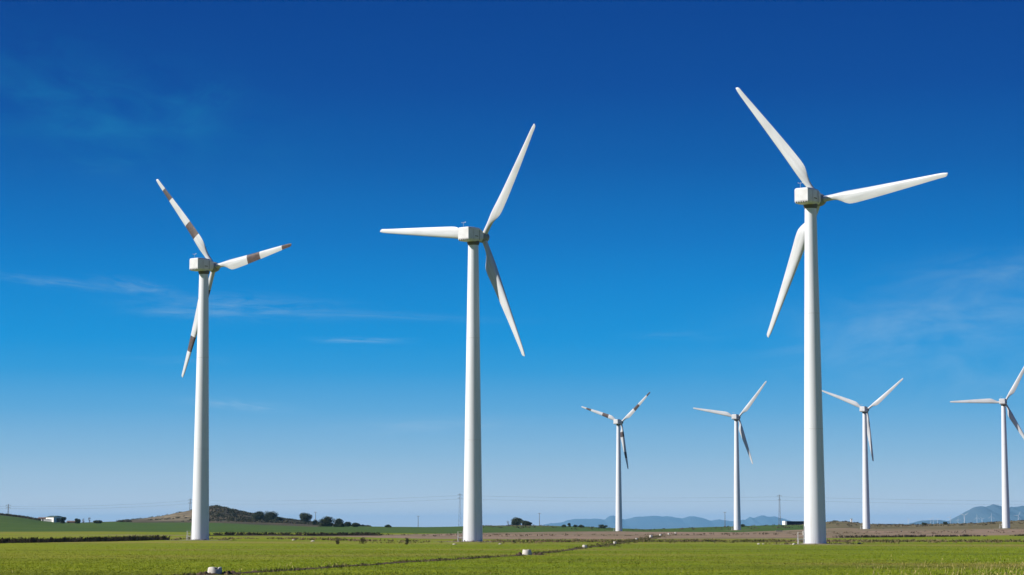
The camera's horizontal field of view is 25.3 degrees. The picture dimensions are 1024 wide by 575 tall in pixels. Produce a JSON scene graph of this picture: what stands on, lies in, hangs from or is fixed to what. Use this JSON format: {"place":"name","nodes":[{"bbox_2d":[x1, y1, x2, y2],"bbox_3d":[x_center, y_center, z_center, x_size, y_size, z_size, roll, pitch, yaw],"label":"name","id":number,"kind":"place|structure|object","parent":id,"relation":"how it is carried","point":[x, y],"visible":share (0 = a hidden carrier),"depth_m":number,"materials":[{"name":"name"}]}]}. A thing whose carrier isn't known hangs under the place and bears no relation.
{"place":"outdoors","nodes":[
{"label":"outdoors","id":0,"kind":"place"},
{"bbox_2d":[0,506,1023,574],"bbox_3d":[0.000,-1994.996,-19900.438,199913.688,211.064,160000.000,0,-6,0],"label":"ground","id":1,"kind":"structure","parent":0,"point":[19,527],"depth_m":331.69,"materials":[{"name":"green plant"}]},
{"bbox_2d":[46,516,61,521],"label":"farmhouse","id":2,"kind":"object","parent":1,"relation":"on","point":[55,518],"visible":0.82,"depth_m":1458.64,"materials":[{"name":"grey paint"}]},
{"bbox_2d":[59,517,66,522],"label":"holm oak","id":3,"kind":"object","parent":1,"relation":"on","point":[62,519],"visible":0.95,"depth_m":1349.55,"materials":[{"name":"green plant"}]},
{"bbox_2d":[0,505,370,525],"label":"hill scrub","id":4,"kind":"object","parent":1,"relation":"on","point":[235,514],"visible":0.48,"depth_m":1621.01,"materials":[{"name":"green plant"}]},
{"bbox_2d":[178,540,218,540],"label":"gravel pad","id":5,"kind":"object","parent":1,"relation":"on","point":[198,540],"visible":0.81,"depth_m":451.48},
{"bbox_2d":[156,179,290,539],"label":"wind turbine","id":6,"kind":"object","parent":5,"relation":"on","point":[205,266],"visible":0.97,"depth_m":458.99,"materials":[{"name":"white paint"}]},
{"bbox_2d":[207,567,221,573],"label":"concrete ring","id":7,"kind":"object","parent":1,"relation":"on","point":[217,570],"visible":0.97,"depth_m":131.88,"materials":[{"name":"white concrete"}]},
{"bbox_2d":[221,571,239,574],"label":"dirt heap","id":8,"kind":"object","parent":1,"relation":"on","point":[231,572],"visible":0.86,"depth_m":131.96,"materials":[{"name":"soil"}]},
{"bbox_2d":[251,511,266,519],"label":"holm oak","id":9,"kind":"object","parent":1,"relation":"on","point":[258,515],"visible":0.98,"depth_m":1613.73,"materials":[{"name":"green plant"}]},
{"bbox_2d":[263,510,278,519],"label":"holm oak","id":10,"kind":"object","parent":1,"relation":"on","point":[270,516],"visible":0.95,"depth_m":1668.08,"materials":[{"name":"green plant"}]},
{"bbox_2d":[209,534,379,535],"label":"earth bank","id":11,"kind":"structure","parent":1,"relation":"on","point":[292,535],"depth_m":622.09,"materials":[{"name":"brown soil"}]},
{"bbox_2d":[209,531,381,534],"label":"bramble line","id":12,"kind":"object","parent":1,"relation":"on","point":[311,533],"visible":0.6,"depth_m":630.28,"materials":[{"name":"green plant"}]},
{"bbox_2d":[173,536,418,541],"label":"dry weeds","id":13,"kind":"object","parent":1,"relation":"on","point":[323,538],"visible":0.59,"depth_m":474.73,"materials":[{"name":"brown plant"}]},
{"bbox_2d":[299,512,311,521],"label":"holm oak","id":14,"kind":"object","parent":1,"relation":"on","point":[303,517],"visible":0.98,"depth_m":1683.82,"materials":[{"name":"green plant"}]},
{"bbox_2d":[226,560,384,574],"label":"pale flecks","id":15,"kind":"object","parent":1,"relation":"on","point":[296,566],"visible":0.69,"depth_m":151.71,"materials":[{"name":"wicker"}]},
{"bbox_2d":[316,516,334,526],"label":"holm oak","id":16,"kind":"object","parent":1,"relation":"on","point":[326,521],"visible":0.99,"depth_m":1313.39,"materials":[{"name":"green plant"}]},
{"bbox_2d":[333,518,344,526],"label":"holm oak","id":17,"kind":"object","parent":1,"relation":"on","point":[339,522],"visible":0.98,"depth_m":1273.01,"materials":[{"name":"green plant"}]},
{"bbox_2d":[343,522,351,526],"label":"shrub","id":18,"kind":"object","parent":1,"relation":"on","point":[347,524],"visible":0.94,"depth_m":1321.77,"materials":[{"name":"green plant"}]},
{"bbox_2d":[351,522,359,526],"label":"shrub","id":19,"kind":"object","parent":1,"relation":"on","point":[355,524],"visible":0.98,"depth_m":1292.69,"materials":[{"name":"green plant"}]},
{"bbox_2d":[359,537,366,543],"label":"shrub","id":20,"kind":"object","parent":1,"relation":"on","point":[363,540],"visible":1,"depth_m":365.60,"materials":[{"name":"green plant"}]},
{"bbox_2d":[197,538,646,574],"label":"ditch","id":21,"kind":"object","parent":1,"relation":"in","point":[255,571],"visible":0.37,"depth_m":167.79,"materials":[{"name":"soil"}]},
{"bbox_2d":[131,535,670,574],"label":"ditch weeds","id":22,"kind":"object","parent":21,"relation":"on","point":[487,556],"visible":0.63,"depth_m":197.40,"materials":[{"name":"brown plant"}]},
{"bbox_2d":[375,541,539,542],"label":"dry weeds","id":23,"kind":"object","parent":1,"relation":"on","point":[503,542],"visible":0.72,"depth_m":374.64,"materials":[{"name":"brown plant"}]},
{"bbox_2d":[12,552,1004,574],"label":"dry stalks","id":24,"kind":"object","parent":1,"relation":"on","point":[580,572],"visible":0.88,"depth_m":136.63,"materials":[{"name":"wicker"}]},
{"bbox_2d":[0,537,1023,574],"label":"field weeds","id":25,"kind":"object","parent":1,"relation":"on","point":[535,562],"visible":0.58,"depth_m":167.55,"materials":[{"name":"green plant"}]},
{"bbox_2d":[511,517,522,524],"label":"holm oak","id":26,"kind":"object","parent":1,"relation":"on","point":[515,520],"visible":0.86,"depth_m":1408.14,"materials":[{"name":"green plant"}]},
{"bbox_2d":[521,520,531,525],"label":"holm oak","id":27,"kind":"object","parent":1,"relation":"on","point":[523,522],"visible":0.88,"depth_m":1374.36,"materials":[{"name":"green plant"}]},
{"bbox_2d":[522,550,531,554],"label":"concrete ring","id":28,"kind":"object","parent":1,"relation":"on","point":[526,552],"visible":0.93,"depth_m":220.16,"materials":[{"name":"white concrete"}]},
{"bbox_2d":[171,527,1017,544],"bbox_3d":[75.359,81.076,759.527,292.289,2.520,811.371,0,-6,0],"label":"dry weeds","id":29,"kind":"object","parent":1,"relation":"on","point":[604,530],"visible":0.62,"depth_m":407.37,"materials":[{"name":"brown plant"}]},
{"bbox_2d":[371,538,1023,543],"bbox_3d":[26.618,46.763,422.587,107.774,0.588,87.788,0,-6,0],"label":"dry weeds","id":30,"kind":"object","parent":1,"relation":"on","point":[633,540],"visible":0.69,"depth_m":417.30,"materials":[{"name":"brown plant"}]},
{"bbox_2d":[382,530,1013,535],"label":"dry weeds","id":31,"kind":"object","parent":1,"relation":"on","point":[686,534],"visible":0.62,"depth_m":744.36,"materials":[{"name":"brown plant"}]},
{"bbox_2d":[482,520,1023,530],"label":"dry weeds","id":32,"kind":"object","parent":1,"relation":"on","point":[885,525],"visible":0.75,"depth_m":1279.80,"materials":[{"name":"brown plant"}]},
{"bbox_2d":[782,521,803,524],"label":"long shed","id":33,"kind":"structure","parent":1,"relation":"on","point":[791,522],"depth_m":1408.65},
{"bbox_2d":[813,549,1023,574],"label":"straw stalks","id":34,"kind":"object","parent":1,"relation":"on","point":[957,566],"visible":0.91,"depth_m":140.51,"materials":[{"name":"plant"}]},
{"bbox_2d":[832,534,1023,537],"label":"bramble line","id":35,"kind":"object","parent":1,"relation":"on","point":[867,536],"visible":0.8,"depth_m":582.45,"materials":[{"name":"green plant"}]},
{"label":"gravel pad","id":36,"kind":"structure","parent":1,"relation":"on","visible":0},
{"bbox_2d":[380,124,534,541],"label":"wind turbine","id":37,"kind":"object","parent":36,"relation":"on","point":[472,237],"visible":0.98,"depth_m":411.43,"materials":[{"name":"white paint"}]},
{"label":"gravel pad","id":38,"kind":"structure","parent":1,"relation":"on","visible":0},
{"bbox_2d":[736,87,947,543],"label":"wind turbine","id":39,"kind":"object","parent":38,"relation":"on","point":[810,198],"visible":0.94,"depth_m":363.38,"materials":[{"name":"white paint"}]},
{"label":"gravel pad","id":40,"kind":"structure","parent":1,"relation":"on","visible":0},
{"bbox_2d":[582,392,649,530],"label":"wind turbine","id":41,"kind":"object","parent":40,"relation":"on","point":[620,437],"visible":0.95,"depth_m":1159.78,"materials":[{"name":"white paint"}]},
{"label":"gravel pad","id":42,"kind":"structure","parent":1,"relation":"on","visible":0},
{"bbox_2d":[693,381,766,529],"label":"wind turbine","id":43,"kind":"object","parent":42,"relation":"on","point":[737,511],"visible":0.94,"depth_m":1121.12,"materials":[{"name":"white paint"}]},
{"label":"gravel pad","id":44,"kind":"structure","parent":1,"relation":"on","visible":0},
{"bbox_2d":[822,378,902,528],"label":"wind turbine","id":45,"kind":"object","parent":44,"relation":"on","point":[864,410],"visible":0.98,"depth_m":1058.23,"materials":[{"name":"white paint"}]},
{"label":"gravel pad","id":46,"kind":"structure","parent":1,"relation":"on","visible":0},
{"bbox_2d":[950,367,1023,527],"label":"wind turbine","id":47,"kind":"object","parent":46,"relation":"on","point":[1005,499],"visible":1,"depth_m":1000.72,"materials":[{"name":"white paint"}]},
{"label":"pylon","id":48,"kind":"object","parent":1,"relation":"on","visible":0},
{"bbox_2d":[0,495,974,506],"bbox_3d":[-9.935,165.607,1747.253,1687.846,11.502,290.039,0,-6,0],"label":"power cable","id":49,"kind":"object","parent":48,"relation":"hanging from","point":[565,497],"visible":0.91,"depth_m":1676.30,"materials":[{"name":"grey plastic"}]},
{"bbox_2d":[0,0,1023,526],"label":"sky","id":50,"kind":"structure","parent":0,"point":[641,241],"materials":[{"name":"blue"}]},
{"bbox_2d":[536,515,789,528],"bbox_3d":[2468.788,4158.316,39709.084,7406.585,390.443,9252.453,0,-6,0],"label":"mountain range","id":51,"kind":"structure","parent":0,"point":[655,522],"depth_m":38743.57,"materials":[{"name":"blue stone"}]},
{"bbox_2d":[904,504,1023,524],"bbox_3d":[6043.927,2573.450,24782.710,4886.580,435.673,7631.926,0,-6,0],"label":"mountain","id":52,"kind":"structure","parent":0,"point":[979,513],"depth_m":24031.78,"materials":[{"name":"blue stone"}]},
{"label":"earth bank","id":53,"kind":"structure","parent":0,"visible":0},
{"bbox_2d":[0,534,170,542],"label":"bramble bank","id":54,"kind":"structure","parent":53,"relation":"on","point":[79,539],"depth_m":414.33,"materials":[{"name":"green plant"}]},
{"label":"pylon","id":55,"kind":"object","parent":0,"visible":0},
{"bbox_2d":[84,499,996,508],"bbox_3d":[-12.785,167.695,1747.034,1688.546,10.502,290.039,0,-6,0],"label":"power cable","id":56,"kind":"object","parent":55,"relation":"attached to","point":[622,501],"visible":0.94,"depth_m":1659.46,"materials":[{"name":"grey plastic"}]}
]}

